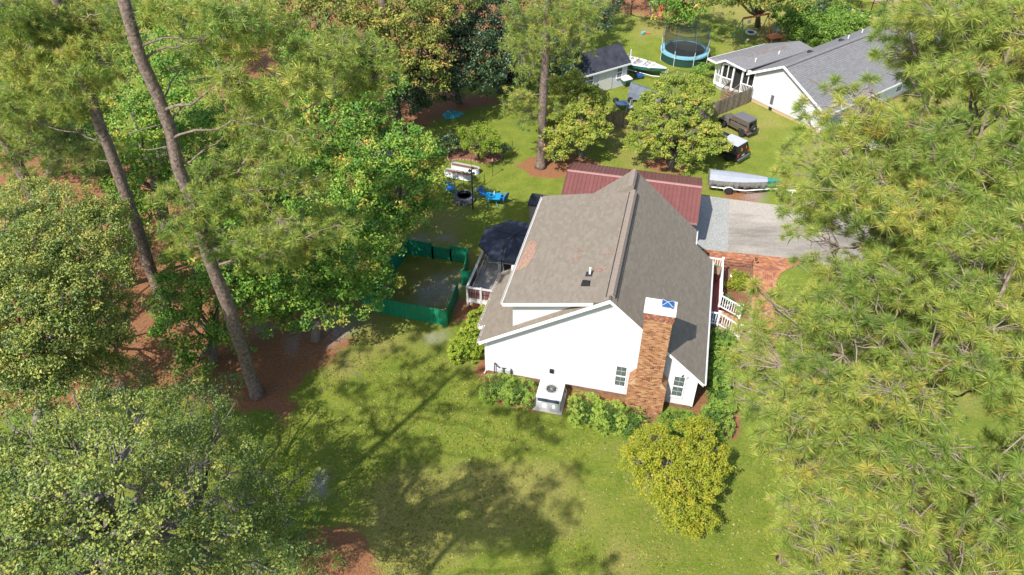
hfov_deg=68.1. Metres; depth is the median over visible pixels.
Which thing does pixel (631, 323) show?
house
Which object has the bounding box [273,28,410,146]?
sweetgum tree
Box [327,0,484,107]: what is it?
autumn tree
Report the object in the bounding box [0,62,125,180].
woodland tree
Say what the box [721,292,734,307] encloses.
potted plant
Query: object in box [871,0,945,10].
brick house
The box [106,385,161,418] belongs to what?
shrub
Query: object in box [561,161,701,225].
garage
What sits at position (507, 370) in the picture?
gas meter
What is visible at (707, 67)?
shrub
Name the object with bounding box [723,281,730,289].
spiky plant
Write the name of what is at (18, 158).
pine tree
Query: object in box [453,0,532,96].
evergreen tree
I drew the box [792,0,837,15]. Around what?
woodland tree
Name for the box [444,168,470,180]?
raised bed
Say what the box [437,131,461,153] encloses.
evergreen shrub
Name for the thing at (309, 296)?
sweetgum tree
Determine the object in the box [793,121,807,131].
spiky plant
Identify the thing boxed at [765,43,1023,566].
pine tree
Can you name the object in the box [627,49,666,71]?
boat
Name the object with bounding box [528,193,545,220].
storage shed
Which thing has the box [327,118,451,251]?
sweetgum tree
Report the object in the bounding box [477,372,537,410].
clipped shrub
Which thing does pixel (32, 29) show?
pine tree
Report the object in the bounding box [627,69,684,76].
boat trailer
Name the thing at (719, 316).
front porch
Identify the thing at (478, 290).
deck
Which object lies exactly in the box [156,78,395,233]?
sweetgum tree
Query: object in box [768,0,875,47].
bramble mass
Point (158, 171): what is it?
sweetgum tree
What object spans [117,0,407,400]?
pine tree
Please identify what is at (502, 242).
patio umbrella
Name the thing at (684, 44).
trampoline
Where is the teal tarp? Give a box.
[442,110,463,119]
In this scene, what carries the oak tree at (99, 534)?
on the ground
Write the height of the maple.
4.146 m
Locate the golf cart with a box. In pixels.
[694,131,749,161]
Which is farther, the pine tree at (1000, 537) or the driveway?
the driveway
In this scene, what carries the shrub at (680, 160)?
on the ground
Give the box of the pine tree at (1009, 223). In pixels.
[770,180,1023,559]
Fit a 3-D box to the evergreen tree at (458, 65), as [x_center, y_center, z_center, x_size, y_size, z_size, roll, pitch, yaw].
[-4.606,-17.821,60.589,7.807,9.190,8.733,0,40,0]
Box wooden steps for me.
[720,80,739,98]
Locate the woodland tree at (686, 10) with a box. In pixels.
[647,0,721,23]
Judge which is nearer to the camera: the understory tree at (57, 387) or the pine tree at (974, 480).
the pine tree at (974, 480)
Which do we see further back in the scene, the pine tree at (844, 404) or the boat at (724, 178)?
the boat at (724, 178)
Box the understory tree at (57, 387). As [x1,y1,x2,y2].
[0,205,123,423]
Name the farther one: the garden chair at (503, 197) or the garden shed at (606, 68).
the garden shed at (606, 68)
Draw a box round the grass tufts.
[210,354,827,574]
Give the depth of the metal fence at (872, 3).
79.95 m
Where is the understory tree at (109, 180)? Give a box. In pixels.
[77,173,167,289]
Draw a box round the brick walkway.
[704,249,801,342]
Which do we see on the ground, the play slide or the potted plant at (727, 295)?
the play slide
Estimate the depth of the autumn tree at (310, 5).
52.49 m
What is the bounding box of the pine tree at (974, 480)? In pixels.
[762,393,1023,574]
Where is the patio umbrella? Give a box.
[478,220,529,271]
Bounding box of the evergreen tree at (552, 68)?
[533,0,625,87]
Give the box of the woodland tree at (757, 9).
[694,0,823,26]
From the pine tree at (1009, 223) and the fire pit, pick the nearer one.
the pine tree at (1009, 223)
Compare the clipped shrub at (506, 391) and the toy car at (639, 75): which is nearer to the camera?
the clipped shrub at (506, 391)
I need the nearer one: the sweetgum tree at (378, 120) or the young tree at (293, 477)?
the young tree at (293, 477)
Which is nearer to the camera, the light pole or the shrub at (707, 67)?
the light pole
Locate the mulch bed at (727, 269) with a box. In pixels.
[719,265,749,318]
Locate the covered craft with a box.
[627,82,666,104]
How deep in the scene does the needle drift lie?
39.44 m
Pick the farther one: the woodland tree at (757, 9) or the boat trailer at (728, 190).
the woodland tree at (757, 9)
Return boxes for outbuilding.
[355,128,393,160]
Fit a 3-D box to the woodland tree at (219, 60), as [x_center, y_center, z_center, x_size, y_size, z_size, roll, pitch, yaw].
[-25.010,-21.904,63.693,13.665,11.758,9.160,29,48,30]
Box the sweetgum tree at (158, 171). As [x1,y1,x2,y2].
[87,20,232,230]
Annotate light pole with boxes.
[468,160,474,209]
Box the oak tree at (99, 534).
[0,377,291,574]
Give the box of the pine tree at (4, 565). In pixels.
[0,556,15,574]
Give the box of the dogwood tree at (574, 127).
[535,67,613,161]
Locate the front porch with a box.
[710,257,743,338]
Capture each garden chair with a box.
[444,181,455,192]
[479,185,489,197]
[497,192,508,205]
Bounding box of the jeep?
[718,111,757,136]
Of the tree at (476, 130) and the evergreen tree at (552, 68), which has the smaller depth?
the tree at (476, 130)
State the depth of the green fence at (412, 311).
45.02 m
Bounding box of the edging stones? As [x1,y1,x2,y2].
[446,147,502,163]
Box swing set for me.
[733,13,769,42]
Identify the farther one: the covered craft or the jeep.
the covered craft
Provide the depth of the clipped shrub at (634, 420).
37.70 m
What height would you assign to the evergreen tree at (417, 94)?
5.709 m
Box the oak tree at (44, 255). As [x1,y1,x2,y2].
[0,174,142,485]
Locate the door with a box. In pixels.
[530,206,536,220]
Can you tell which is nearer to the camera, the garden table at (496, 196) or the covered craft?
the garden table at (496, 196)
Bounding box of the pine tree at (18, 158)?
[0,107,120,266]
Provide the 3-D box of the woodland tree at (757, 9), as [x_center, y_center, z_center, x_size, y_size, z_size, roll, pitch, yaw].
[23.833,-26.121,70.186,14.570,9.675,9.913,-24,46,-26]
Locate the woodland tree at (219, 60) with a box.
[169,0,257,68]
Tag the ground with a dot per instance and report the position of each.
(520, 180)
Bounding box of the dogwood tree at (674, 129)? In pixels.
[621,72,733,169]
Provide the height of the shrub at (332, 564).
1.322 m
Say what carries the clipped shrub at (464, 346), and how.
on the ground
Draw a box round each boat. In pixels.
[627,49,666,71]
[708,169,781,188]
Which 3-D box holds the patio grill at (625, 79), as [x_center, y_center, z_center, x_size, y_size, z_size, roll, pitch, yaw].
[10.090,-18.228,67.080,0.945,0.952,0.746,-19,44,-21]
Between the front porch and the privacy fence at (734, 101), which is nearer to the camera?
the front porch
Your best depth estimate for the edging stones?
57.67 m
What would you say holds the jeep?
on the ground
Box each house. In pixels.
[477,169,713,414]
[708,23,952,133]
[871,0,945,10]
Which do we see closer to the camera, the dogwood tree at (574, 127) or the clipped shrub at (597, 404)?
the clipped shrub at (597, 404)
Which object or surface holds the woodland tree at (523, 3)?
on the ground
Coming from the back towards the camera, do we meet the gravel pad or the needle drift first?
the gravel pad
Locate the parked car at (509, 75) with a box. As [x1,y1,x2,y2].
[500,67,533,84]
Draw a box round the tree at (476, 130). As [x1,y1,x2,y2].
[458,120,502,157]
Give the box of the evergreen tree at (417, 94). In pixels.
[385,72,433,116]
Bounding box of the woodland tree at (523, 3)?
[486,0,589,50]
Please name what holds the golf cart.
on the ground
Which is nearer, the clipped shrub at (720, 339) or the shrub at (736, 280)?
the clipped shrub at (720, 339)
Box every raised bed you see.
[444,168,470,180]
[451,162,479,174]
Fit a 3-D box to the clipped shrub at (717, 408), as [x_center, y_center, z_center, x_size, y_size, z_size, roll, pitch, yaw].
[10.322,6.396,38.080,1.975,1.302,4.089,14,42,15]
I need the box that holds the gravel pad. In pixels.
[693,195,728,251]
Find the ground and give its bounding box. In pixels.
[0,0,1023,574]
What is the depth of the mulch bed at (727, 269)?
45.91 m
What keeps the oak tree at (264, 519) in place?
on the ground
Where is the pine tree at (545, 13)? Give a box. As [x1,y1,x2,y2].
[496,0,611,169]
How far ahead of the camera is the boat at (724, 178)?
53.63 m
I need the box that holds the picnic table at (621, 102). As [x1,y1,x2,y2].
[615,100,628,111]
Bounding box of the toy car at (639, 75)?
[635,73,643,79]
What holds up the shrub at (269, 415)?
on the ground
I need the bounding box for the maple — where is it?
[616,414,735,540]
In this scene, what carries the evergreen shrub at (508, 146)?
on the ground
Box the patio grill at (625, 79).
[620,75,632,83]
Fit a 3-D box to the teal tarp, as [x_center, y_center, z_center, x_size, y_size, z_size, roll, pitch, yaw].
[-4.955,-14.514,62.996,1.815,0.552,1.238,2,40,3]
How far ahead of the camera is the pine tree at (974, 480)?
15.72 m
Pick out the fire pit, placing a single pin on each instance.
(462, 197)
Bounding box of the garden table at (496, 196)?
[485,192,501,207]
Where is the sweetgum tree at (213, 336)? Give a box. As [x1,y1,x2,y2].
[138,229,289,380]
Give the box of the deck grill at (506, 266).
[496,261,514,271]
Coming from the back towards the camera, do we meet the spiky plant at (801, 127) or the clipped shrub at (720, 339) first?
the spiky plant at (801, 127)
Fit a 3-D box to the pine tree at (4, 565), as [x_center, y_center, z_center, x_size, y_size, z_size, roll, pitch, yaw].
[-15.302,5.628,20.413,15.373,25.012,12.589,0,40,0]
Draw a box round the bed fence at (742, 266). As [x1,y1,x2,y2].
[724,259,752,306]
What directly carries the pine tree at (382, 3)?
on the ground
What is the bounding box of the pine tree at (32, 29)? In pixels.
[0,0,173,323]
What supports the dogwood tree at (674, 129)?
on the ground
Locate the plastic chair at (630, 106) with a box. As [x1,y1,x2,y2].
[626,99,632,110]
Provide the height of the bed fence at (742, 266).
0.620 m
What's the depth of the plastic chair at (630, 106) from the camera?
63.56 m
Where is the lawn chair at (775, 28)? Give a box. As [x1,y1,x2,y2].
[773,25,780,32]
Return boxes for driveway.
[728,199,1019,284]
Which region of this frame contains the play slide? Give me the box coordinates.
[650,0,662,16]
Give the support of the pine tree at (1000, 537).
on the ground
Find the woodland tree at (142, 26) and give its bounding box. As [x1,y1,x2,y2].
[37,0,190,41]
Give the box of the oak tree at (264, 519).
[0,353,326,574]
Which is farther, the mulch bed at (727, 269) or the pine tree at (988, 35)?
the mulch bed at (727, 269)
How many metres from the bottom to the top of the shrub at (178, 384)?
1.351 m
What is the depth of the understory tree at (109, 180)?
42.66 m
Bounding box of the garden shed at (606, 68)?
[560,43,631,97]
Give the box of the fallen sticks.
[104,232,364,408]
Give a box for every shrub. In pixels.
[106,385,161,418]
[155,373,207,403]
[221,408,278,442]
[278,506,322,552]
[288,543,349,574]
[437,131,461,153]
[446,305,484,364]
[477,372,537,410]
[490,142,513,155]
[567,390,627,436]
[617,403,653,438]
[657,409,712,446]
[675,151,696,174]
[687,62,714,75]
[697,383,737,444]
[707,326,737,393]
[727,268,750,292]
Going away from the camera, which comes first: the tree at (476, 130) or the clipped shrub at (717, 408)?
the clipped shrub at (717, 408)
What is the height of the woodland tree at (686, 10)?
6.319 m
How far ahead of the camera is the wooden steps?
65.47 m
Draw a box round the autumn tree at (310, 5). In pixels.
[217,0,379,57]
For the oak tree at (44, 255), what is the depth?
29.69 m
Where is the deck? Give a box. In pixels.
[466,250,500,307]
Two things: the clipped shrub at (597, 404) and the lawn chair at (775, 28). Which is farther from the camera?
the lawn chair at (775, 28)
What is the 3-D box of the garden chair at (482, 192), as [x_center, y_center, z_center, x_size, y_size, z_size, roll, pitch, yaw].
[-1.965,-6.704,53.503,0.738,0.964,0.700,18,44,20]
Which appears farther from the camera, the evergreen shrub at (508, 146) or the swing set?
the swing set
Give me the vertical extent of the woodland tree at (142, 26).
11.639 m
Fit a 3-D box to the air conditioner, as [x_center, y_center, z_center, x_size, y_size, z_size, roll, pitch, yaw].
[1.930,5.548,39.030,1.645,1.015,1.500,9,41,10]
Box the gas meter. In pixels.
[494,362,510,373]
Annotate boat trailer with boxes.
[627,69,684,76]
[711,183,795,196]
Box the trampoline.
[660,18,710,67]
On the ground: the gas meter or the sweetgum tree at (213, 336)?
the sweetgum tree at (213, 336)
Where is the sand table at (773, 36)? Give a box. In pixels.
[764,33,783,42]
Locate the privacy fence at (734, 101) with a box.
[605,86,752,130]
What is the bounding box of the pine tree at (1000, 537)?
[764,445,1023,574]
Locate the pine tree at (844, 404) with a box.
[712,242,1023,574]
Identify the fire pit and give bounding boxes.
[453,190,474,205]
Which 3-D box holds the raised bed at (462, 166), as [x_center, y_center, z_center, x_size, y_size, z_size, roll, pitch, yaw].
[-3.476,-8.861,56.427,2.255,0.460,0.560,13,42,15]
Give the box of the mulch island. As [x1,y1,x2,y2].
[448,149,500,163]
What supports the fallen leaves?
on the ground
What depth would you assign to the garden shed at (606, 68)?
65.63 m
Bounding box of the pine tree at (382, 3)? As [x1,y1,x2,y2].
[370,0,442,132]
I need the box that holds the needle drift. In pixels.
[516,240,536,269]
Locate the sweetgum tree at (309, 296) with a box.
[232,195,406,342]
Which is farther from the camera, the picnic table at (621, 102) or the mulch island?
the picnic table at (621, 102)
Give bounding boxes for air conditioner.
[532,378,566,414]
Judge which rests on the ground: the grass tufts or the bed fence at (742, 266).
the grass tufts
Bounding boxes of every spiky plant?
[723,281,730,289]
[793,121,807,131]
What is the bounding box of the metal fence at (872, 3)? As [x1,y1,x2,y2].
[858,0,892,13]
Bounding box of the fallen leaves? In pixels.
[269,328,777,574]
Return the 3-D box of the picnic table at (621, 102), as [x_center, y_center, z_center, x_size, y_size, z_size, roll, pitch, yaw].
[9.229,-15.219,63.736,1.000,0.690,0.915,-6,41,-7]
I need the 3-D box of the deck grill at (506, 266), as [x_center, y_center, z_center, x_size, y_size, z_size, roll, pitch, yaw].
[-0.171,-1.426,46.219,1.450,1.060,0.615,9,41,10]
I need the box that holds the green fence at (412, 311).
[361,239,470,326]
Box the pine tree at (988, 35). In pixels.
[767,0,1023,528]
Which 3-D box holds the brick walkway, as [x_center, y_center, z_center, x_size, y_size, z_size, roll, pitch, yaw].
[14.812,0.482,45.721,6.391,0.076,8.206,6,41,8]
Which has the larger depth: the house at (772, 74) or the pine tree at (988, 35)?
the house at (772, 74)
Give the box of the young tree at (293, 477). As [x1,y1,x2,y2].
[226,430,324,526]
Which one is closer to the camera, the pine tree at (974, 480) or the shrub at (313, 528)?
the pine tree at (974, 480)
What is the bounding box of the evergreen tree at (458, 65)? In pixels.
[405,0,502,103]
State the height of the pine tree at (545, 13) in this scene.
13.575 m

